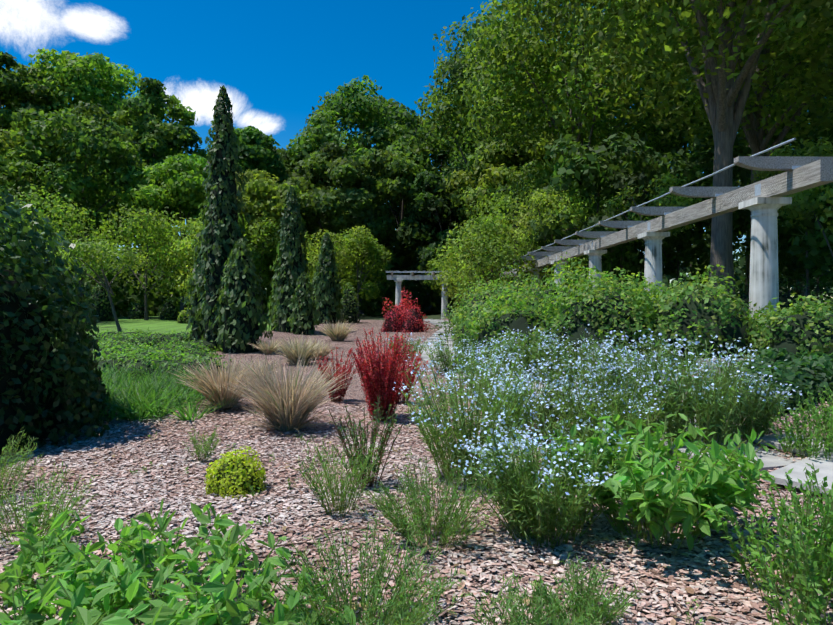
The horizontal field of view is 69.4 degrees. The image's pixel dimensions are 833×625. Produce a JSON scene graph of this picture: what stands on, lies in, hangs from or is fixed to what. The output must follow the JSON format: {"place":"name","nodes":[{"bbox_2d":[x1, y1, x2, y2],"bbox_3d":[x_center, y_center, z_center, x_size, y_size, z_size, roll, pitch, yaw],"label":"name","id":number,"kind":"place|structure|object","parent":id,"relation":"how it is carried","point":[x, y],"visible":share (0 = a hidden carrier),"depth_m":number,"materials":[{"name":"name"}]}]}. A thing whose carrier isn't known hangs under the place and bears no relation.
{"place":"outdoors","nodes":[
{"label":"outdoors","id":0,"kind":"place"},
{"bbox_2d":[47,314,270,342],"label":"lawn","id":1,"kind":"structure","parent":0,"point":[158,325],"depth_m":36.57,"materials":[{"name":"green plant"}]},
{"bbox_2d":[0,213,59,266],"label":"tree","id":2,"kind":"object","parent":1,"relation":"on","point":[29,229],"visible":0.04,"depth_m":30.52,"materials":[{"name":"green plant"}]},
{"bbox_2d":[0,184,118,297],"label":"tree","id":3,"kind":"object","parent":1,"relation":"on","point":[54,210],"visible":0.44,"depth_m":39.33,"materials":[{"name":"green plant"}]},
{"bbox_2d":[43,238,148,332],"bbox_3d":[-14.950,-1.086,27.880,4.104,4.636,4.247,0,1,-1],"label":"weeping tree","id":4,"kind":"object","parent":1,"relation":"on","point":[89,251],"visible":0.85,"depth_m":27.37,"materials":[{"name":"green plant"}]},
{"bbox_2d":[86,202,193,319],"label":"tree","id":5,"kind":"object","parent":1,"relation":"on","point":[141,226],"visible":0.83,"depth_m":44.76,"materials":[{"name":"green plant"}]},
{"bbox_2d":[163,217,253,304],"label":"tree","id":6,"kind":"object","parent":1,"relation":"on","point":[197,224],"visible":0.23,"depth_m":43.18,"materials":[{"name":"green plant"}]},
{"bbox_2d":[241,212,280,316],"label":"tree","id":7,"kind":"object","parent":1,"relation":"on","point":[256,233],"visible":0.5,"depth_m":56.41,"materials":[{"name":"green plant"}]},
{"bbox_2d":[276,229,349,287],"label":"tree","id":8,"kind":"object","parent":1,"relation":"on","point":[337,241],"visible":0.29,"depth_m":51.76,"materials":[{"name":"green plant"}]},
{"bbox_2d":[57,313,452,350],"bbox_3d":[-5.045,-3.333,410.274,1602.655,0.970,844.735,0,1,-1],"label":"terrain","id":9,"kind":"structure","parent":0,"point":[432,316],"depth_m":53.67,"materials":[{"name":"green plant"}]},
{"bbox_2d":[29,279,360,323],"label":"evergreen shrubs","id":10,"kind":"object","parent":9,"relation":"on","point":[169,309],"visible":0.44,"depth_m":43.13,"materials":[{"name":"green plant"}]},
{"bbox_2d":[333,225,391,316],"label":"tree","id":11,"kind":"object","parent":9,"relation":"on","point":[368,247],"visible":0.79,"depth_m":57.15,"materials":[{"name":"green plant"}]},
{"bbox_2d":[0,42,832,316],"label":"treeline","id":12,"kind":"object","parent":9,"relation":"on","point":[122,140],"depth_m":63.53,"materials":[{"name":"green plant"}]},
{"bbox_2d":[0,319,832,624],"bbox_3d":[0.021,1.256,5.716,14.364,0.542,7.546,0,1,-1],"label":"bark chip mulch","id":13,"kind":"object","parent":9,"relation":"on","point":[679,594],"visible":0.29,"depth_m":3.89,"materials":[{"name":"brown wood"}]},
{"bbox_2d":[0,185,115,455],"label":"hedge","id":14,"kind":"object","parent":13,"relation":"on","point":[41,393],"visible":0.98,"depth_m":6.74,"materials":[{"name":"green plant"}]},
{"bbox_2d":[57,327,232,380],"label":"ground cover plants","id":15,"kind":"object","parent":13,"relation":"on","point":[137,348],"visible":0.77,"depth_m":15.01,"materials":[{"name":"green plant"}]},
{"bbox_2d":[74,359,225,421],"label":"grass","id":16,"kind":"structure","parent":13,"relation":"on","point":[142,395],"depth_m":8.67,"materials":[{"name":"green plant"}]},
{"bbox_2d":[0,498,355,624],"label":"broadleaf plants","id":17,"kind":"object","parent":13,"relation":"on","point":[75,590],"visible":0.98,"depth_m":2.83,"materials":[{"name":"green plant"}]},
{"bbox_2d":[183,85,272,352],"bbox_3d":[-6.548,-3.171,20.370,2.138,9.009,4.373,-1,1,-41],"label":"tall conifer","id":18,"kind":"object","parent":13,"relation":"on","point":[225,310],"visible":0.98,"depth_m":19.81,"materials":[{"name":"green plant"}]},
{"bbox_2d":[204,446,266,499],"bbox_3d":[-1.506,1.336,5.033,0.524,0.406,0.554,-1,1,-39],"label":"small shrub","id":19,"kind":"object","parent":13,"relation":"on","point":[235,476],"visible":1,"depth_m":4.93,"materials":[{"name":"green plant"}]},
{"bbox_2d":[171,318,358,432],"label":"ornamental grass tufts","id":20,"kind":"object","parent":13,"relation":"on","point":[285,406],"visible":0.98,"depth_m":7.74,"materials":[{"name":"beige plant"}]},
{"bbox_2d":[267,185,320,334],"bbox_3d":[-6.074,-2.656,30.203,2.298,7.519,4.669,-1,1,-40],"label":"conifer","id":21,"kind":"object","parent":13,"relation":"on","point":[292,309],"visible":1,"depth_m":29.76,"materials":[{"name":"green plant"}]},
{"bbox_2d":[0,395,642,624],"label":"green plants","id":22,"kind":"object","parent":13,"relation":"on","point":[554,608],"visible":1,"depth_m":2.96,"materials":[{"name":"green plant"}]},
{"bbox_2d":[310,232,343,323],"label":"conifer","id":23,"kind":"object","parent":13,"relation":"on","point":[327,287],"visible":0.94,"depth_m":39.39,"materials":[{"name":"green plant"}]},
{"bbox_2d":[316,327,427,420],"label":"barberry shrubs","id":24,"kind":"object","parent":13,"relation":"on","point":[377,370],"visible":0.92,"depth_m":8.18,"materials":[{"name":"red plant"}]},
{"bbox_2d":[380,286,430,332],"bbox_3d":[-0.553,-0.119,30.395,2.599,2.430,2.600,0,1,-1],"label":"barberry","id":25,"kind":"object","parent":13,"relation":"on","point":[404,318],"visible":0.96,"depth_m":29.93,"materials":[{"name":"red plant"}]},
{"bbox_2d":[0,407,812,624],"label":"weed sprouts","id":26,"kind":"object","parent":13,"relation":"on","point":[635,540],"visible":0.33,"depth_m":4.16,"materials":[{"name":"green plant"}]},
{"bbox_2d":[432,212,548,300],"bbox_3d":[4.272,-2.389,32.771,6.857,6.126,6.029,0,1,-1],"label":"tree","id":27,"kind":"object","parent":13,"relation":"on","point":[476,242],"visible":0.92,"depth_m":31.63,"materials":[{"name":"green plant"}]},
{"bbox_2d":[393,344,673,548],"bbox_3d":[1.094,0.875,4.760,2.572,1.184,3.140,0,1,-1],"label":"amsonia","id":28,"kind":"object","parent":13,"relation":"on","point":[491,450],"visible":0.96,"depth_m":4.61,"materials":[{"name":"green plant"}]},
{"bbox_2d":[502,186,604,286],"bbox_3d":[7.583,-3.198,33.157,5.410,7.583,4.861,0,1,30],"label":"tree","id":29,"kind":"object","parent":13,"relation":"on","point":[581,211],"visible":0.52,"depth_m":32.50,"materials":[{"name":"green plant"}]},
{"bbox_2d":[386,324,801,447],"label":"flowering plants","id":30,"kind":"object","parent":13,"relation":"on","point":[725,399],"visible":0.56,"depth_m":6.17,"materials":[{"name":"green plant"}]},
{"bbox_2d":[435,252,832,377],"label":"spirea shrubs","id":31,"kind":"object","parent":13,"relation":"on","point":[602,310],"visible":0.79,"depth_m":11.73,"materials":[{"name":"green plant"}]},
{"bbox_2d":[538,412,778,551],"bbox_3d":[1.518,1.028,3.884,1.287,0.801,1.466,0,1,-27],"label":"leafy shrub","id":32,"kind":"object","parent":13,"relation":"on","point":[694,489],"visible":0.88,"depth_m":3.54,"materials":[{"name":"green plant"}]},
{"bbox_2d":[499,138,832,326],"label":"pergola","id":33,"kind":"object","parent":13,"relation":"on","point":[763,201],"visible":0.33,"depth_m":12.47,"materials":[{"name":"wood"}]},
{"bbox_2d":[696,358,752,379],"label":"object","id":34,"kind":"structure","parent":13,"relation":"on","point":[706,359],"depth_m":10.21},
{"bbox_2d":[708,385,832,624],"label":"upright perennials","id":35,"kind":"object","parent":13,"relation":"on","point":[817,573],"visible":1,"depth_m":2.93,"materials":[{"name":"green plant"}]},
{"bbox_2d":[732,347,832,417],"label":"groundcover","id":36,"kind":"object","parent":13,"relation":"on","point":[810,373],"visible":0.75,"depth_m":7.48,"materials":[{"name":"green plant"}]},
{"bbox_2d":[385,271,451,318],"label":"pergola","id":37,"kind":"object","parent":9,"relation":"on","point":[398,279],"depth_m":46.78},
{"bbox_2d":[423,257,463,314],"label":"tree","id":38,"kind":"object","parent":9,"relation":"on","point":[431,283],"visible":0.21,"depth_m":57.39,"materials":[{"name":"green plant"}]},
{"bbox_2d":[435,250,509,301],"bbox_3d":[3.581,-1.994,41.042,4.852,5.112,5.822,1,1,39],"label":"tree","id":39,"kind":"object","parent":9,"relation":"on","point":[449,279],"visible":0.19,"depth_m":39.86,"materials":[{"name":"green plant"}]},
{"bbox_2d":[466,163,548,286],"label":"tree","id":40,"kind":"object","parent":9,"relation":"on","point":[504,202],"visible":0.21,"depth_m":45.52,"materials":[{"name":"green plant"}]},
{"bbox_2d":[454,90,588,160],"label":"tree","id":41,"kind":"object","parent":9,"relation":"on","point":[465,146],"visible":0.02,"depth_m":84.11,"materials":[{"name":"green plant"}]},
{"bbox_2d":[444,116,832,303],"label":"trees","id":42,"kind":"object","parent":9,"relation":"on","point":[605,173],"visible":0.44,"depth_m":33.86,"materials":[{"name":"green plant"}]},
{"bbox_2d":[583,276,832,315],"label":"shrubs","id":43,"kind":"object","parent":9,"relation":"on","point":[784,297],"visible":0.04,"depth_m":21.27,"materials":[{"name":"green plant"}]},
{"bbox_2d":[0,0,832,303],"label":"sky","id":44,"kind":"structure","parent":0,"point":[274,60],"materials":[{"name":"blue"}]},
{"bbox_2d":[413,319,832,493],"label":"stone path","id":45,"kind":"structure","parent":0,"point":[770,460],"depth_m":5.26,"materials":[{"name":"grey stone"}]},
{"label":"lawn","id":46,"kind":"structure","parent":0,"visible":0},
{"bbox_2d":[411,7,592,225],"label":"tree","id":47,"kind":"object","parent":46,"relation":"on","point":[455,69],"visible":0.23,"depth_m":63.62,"materials":[{"name":"green plant"}]},
{"bbox_2d":[455,0,686,287],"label":"tree","id":48,"kind":"object","parent":46,"relation":"on","point":[511,54],"visible":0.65,"depth_m":45.48,"materials":[{"name":"green plant"}]},
{"bbox_2d":[572,192,653,280],"bbox_3d":[11.505,-3.436,35.896,4.308,7.874,3.848,0,1,-1],"label":"tree","id":49,"kind":"object","parent":46,"relation":"on","point":[617,200],"visible":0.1,"depth_m":35.81,"materials":[{"name":"green plant"}]},
{"bbox_2d":[537,32,702,287],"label":"tree","id":50,"kind":"object","parent":46,"relation":"on","point":[647,130],"visible":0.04,"depth_m":57.97,"materials":[{"name":"green plant"}]},
{"bbox_2d":[602,173,701,241],"bbox_3d":[10.771,-2.740,27.020,3.737,6.951,4.094,0,1,-38],"label":"tree","id":51,"kind":"object","parent":46,"relation":"on","point":[681,201],"visible":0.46,"depth_m":26.88,"materials":[{"name":"green plant"}]},
{"bbox_2d":[492,0,832,301],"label":"tree","id":52,"kind":"object","parent":46,"relation":"on","point":[721,91],"visible":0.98,"depth_m":21.64,"materials":[{"name":"green plant"}]},
{"bbox_2d":[576,0,832,283],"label":"tree","id":53,"kind":"object","parent":46,"relation":"on","point":[752,125],"visible":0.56,"depth_m":29.46,"materials":[{"name":"green plant"}]},
{"bbox_2d":[622,0,832,294],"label":"tree","id":54,"kind":"object","parent":46,"relation":"on","point":[803,136],"visible":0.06,"depth_m":42.21,"materials":[{"name":"green plant"}]},
{"bbox_2d":[686,7,827,301],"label":"tree","id":55,"kind":"object","parent":46,"relation":"on","point":[798,292],"depth_m":51.98,"materials":[{"name":"green plant"}]},
{"bbox_2d":[746,136,832,304],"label":"tree","id":56,"kind":"object","parent":46,"relation":"on","point":[813,150],"visible":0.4,"depth_m":23.98,"materials":[{"name":"green plant"}]},
{"bbox_2d":[783,184,832,256],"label":"tree","id":57,"kind":"object","parent":46,"relation":"on","point":[801,201],"visible":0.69,"depth_m":19.36,"materials":[{"name":"green plant"}]}
]}

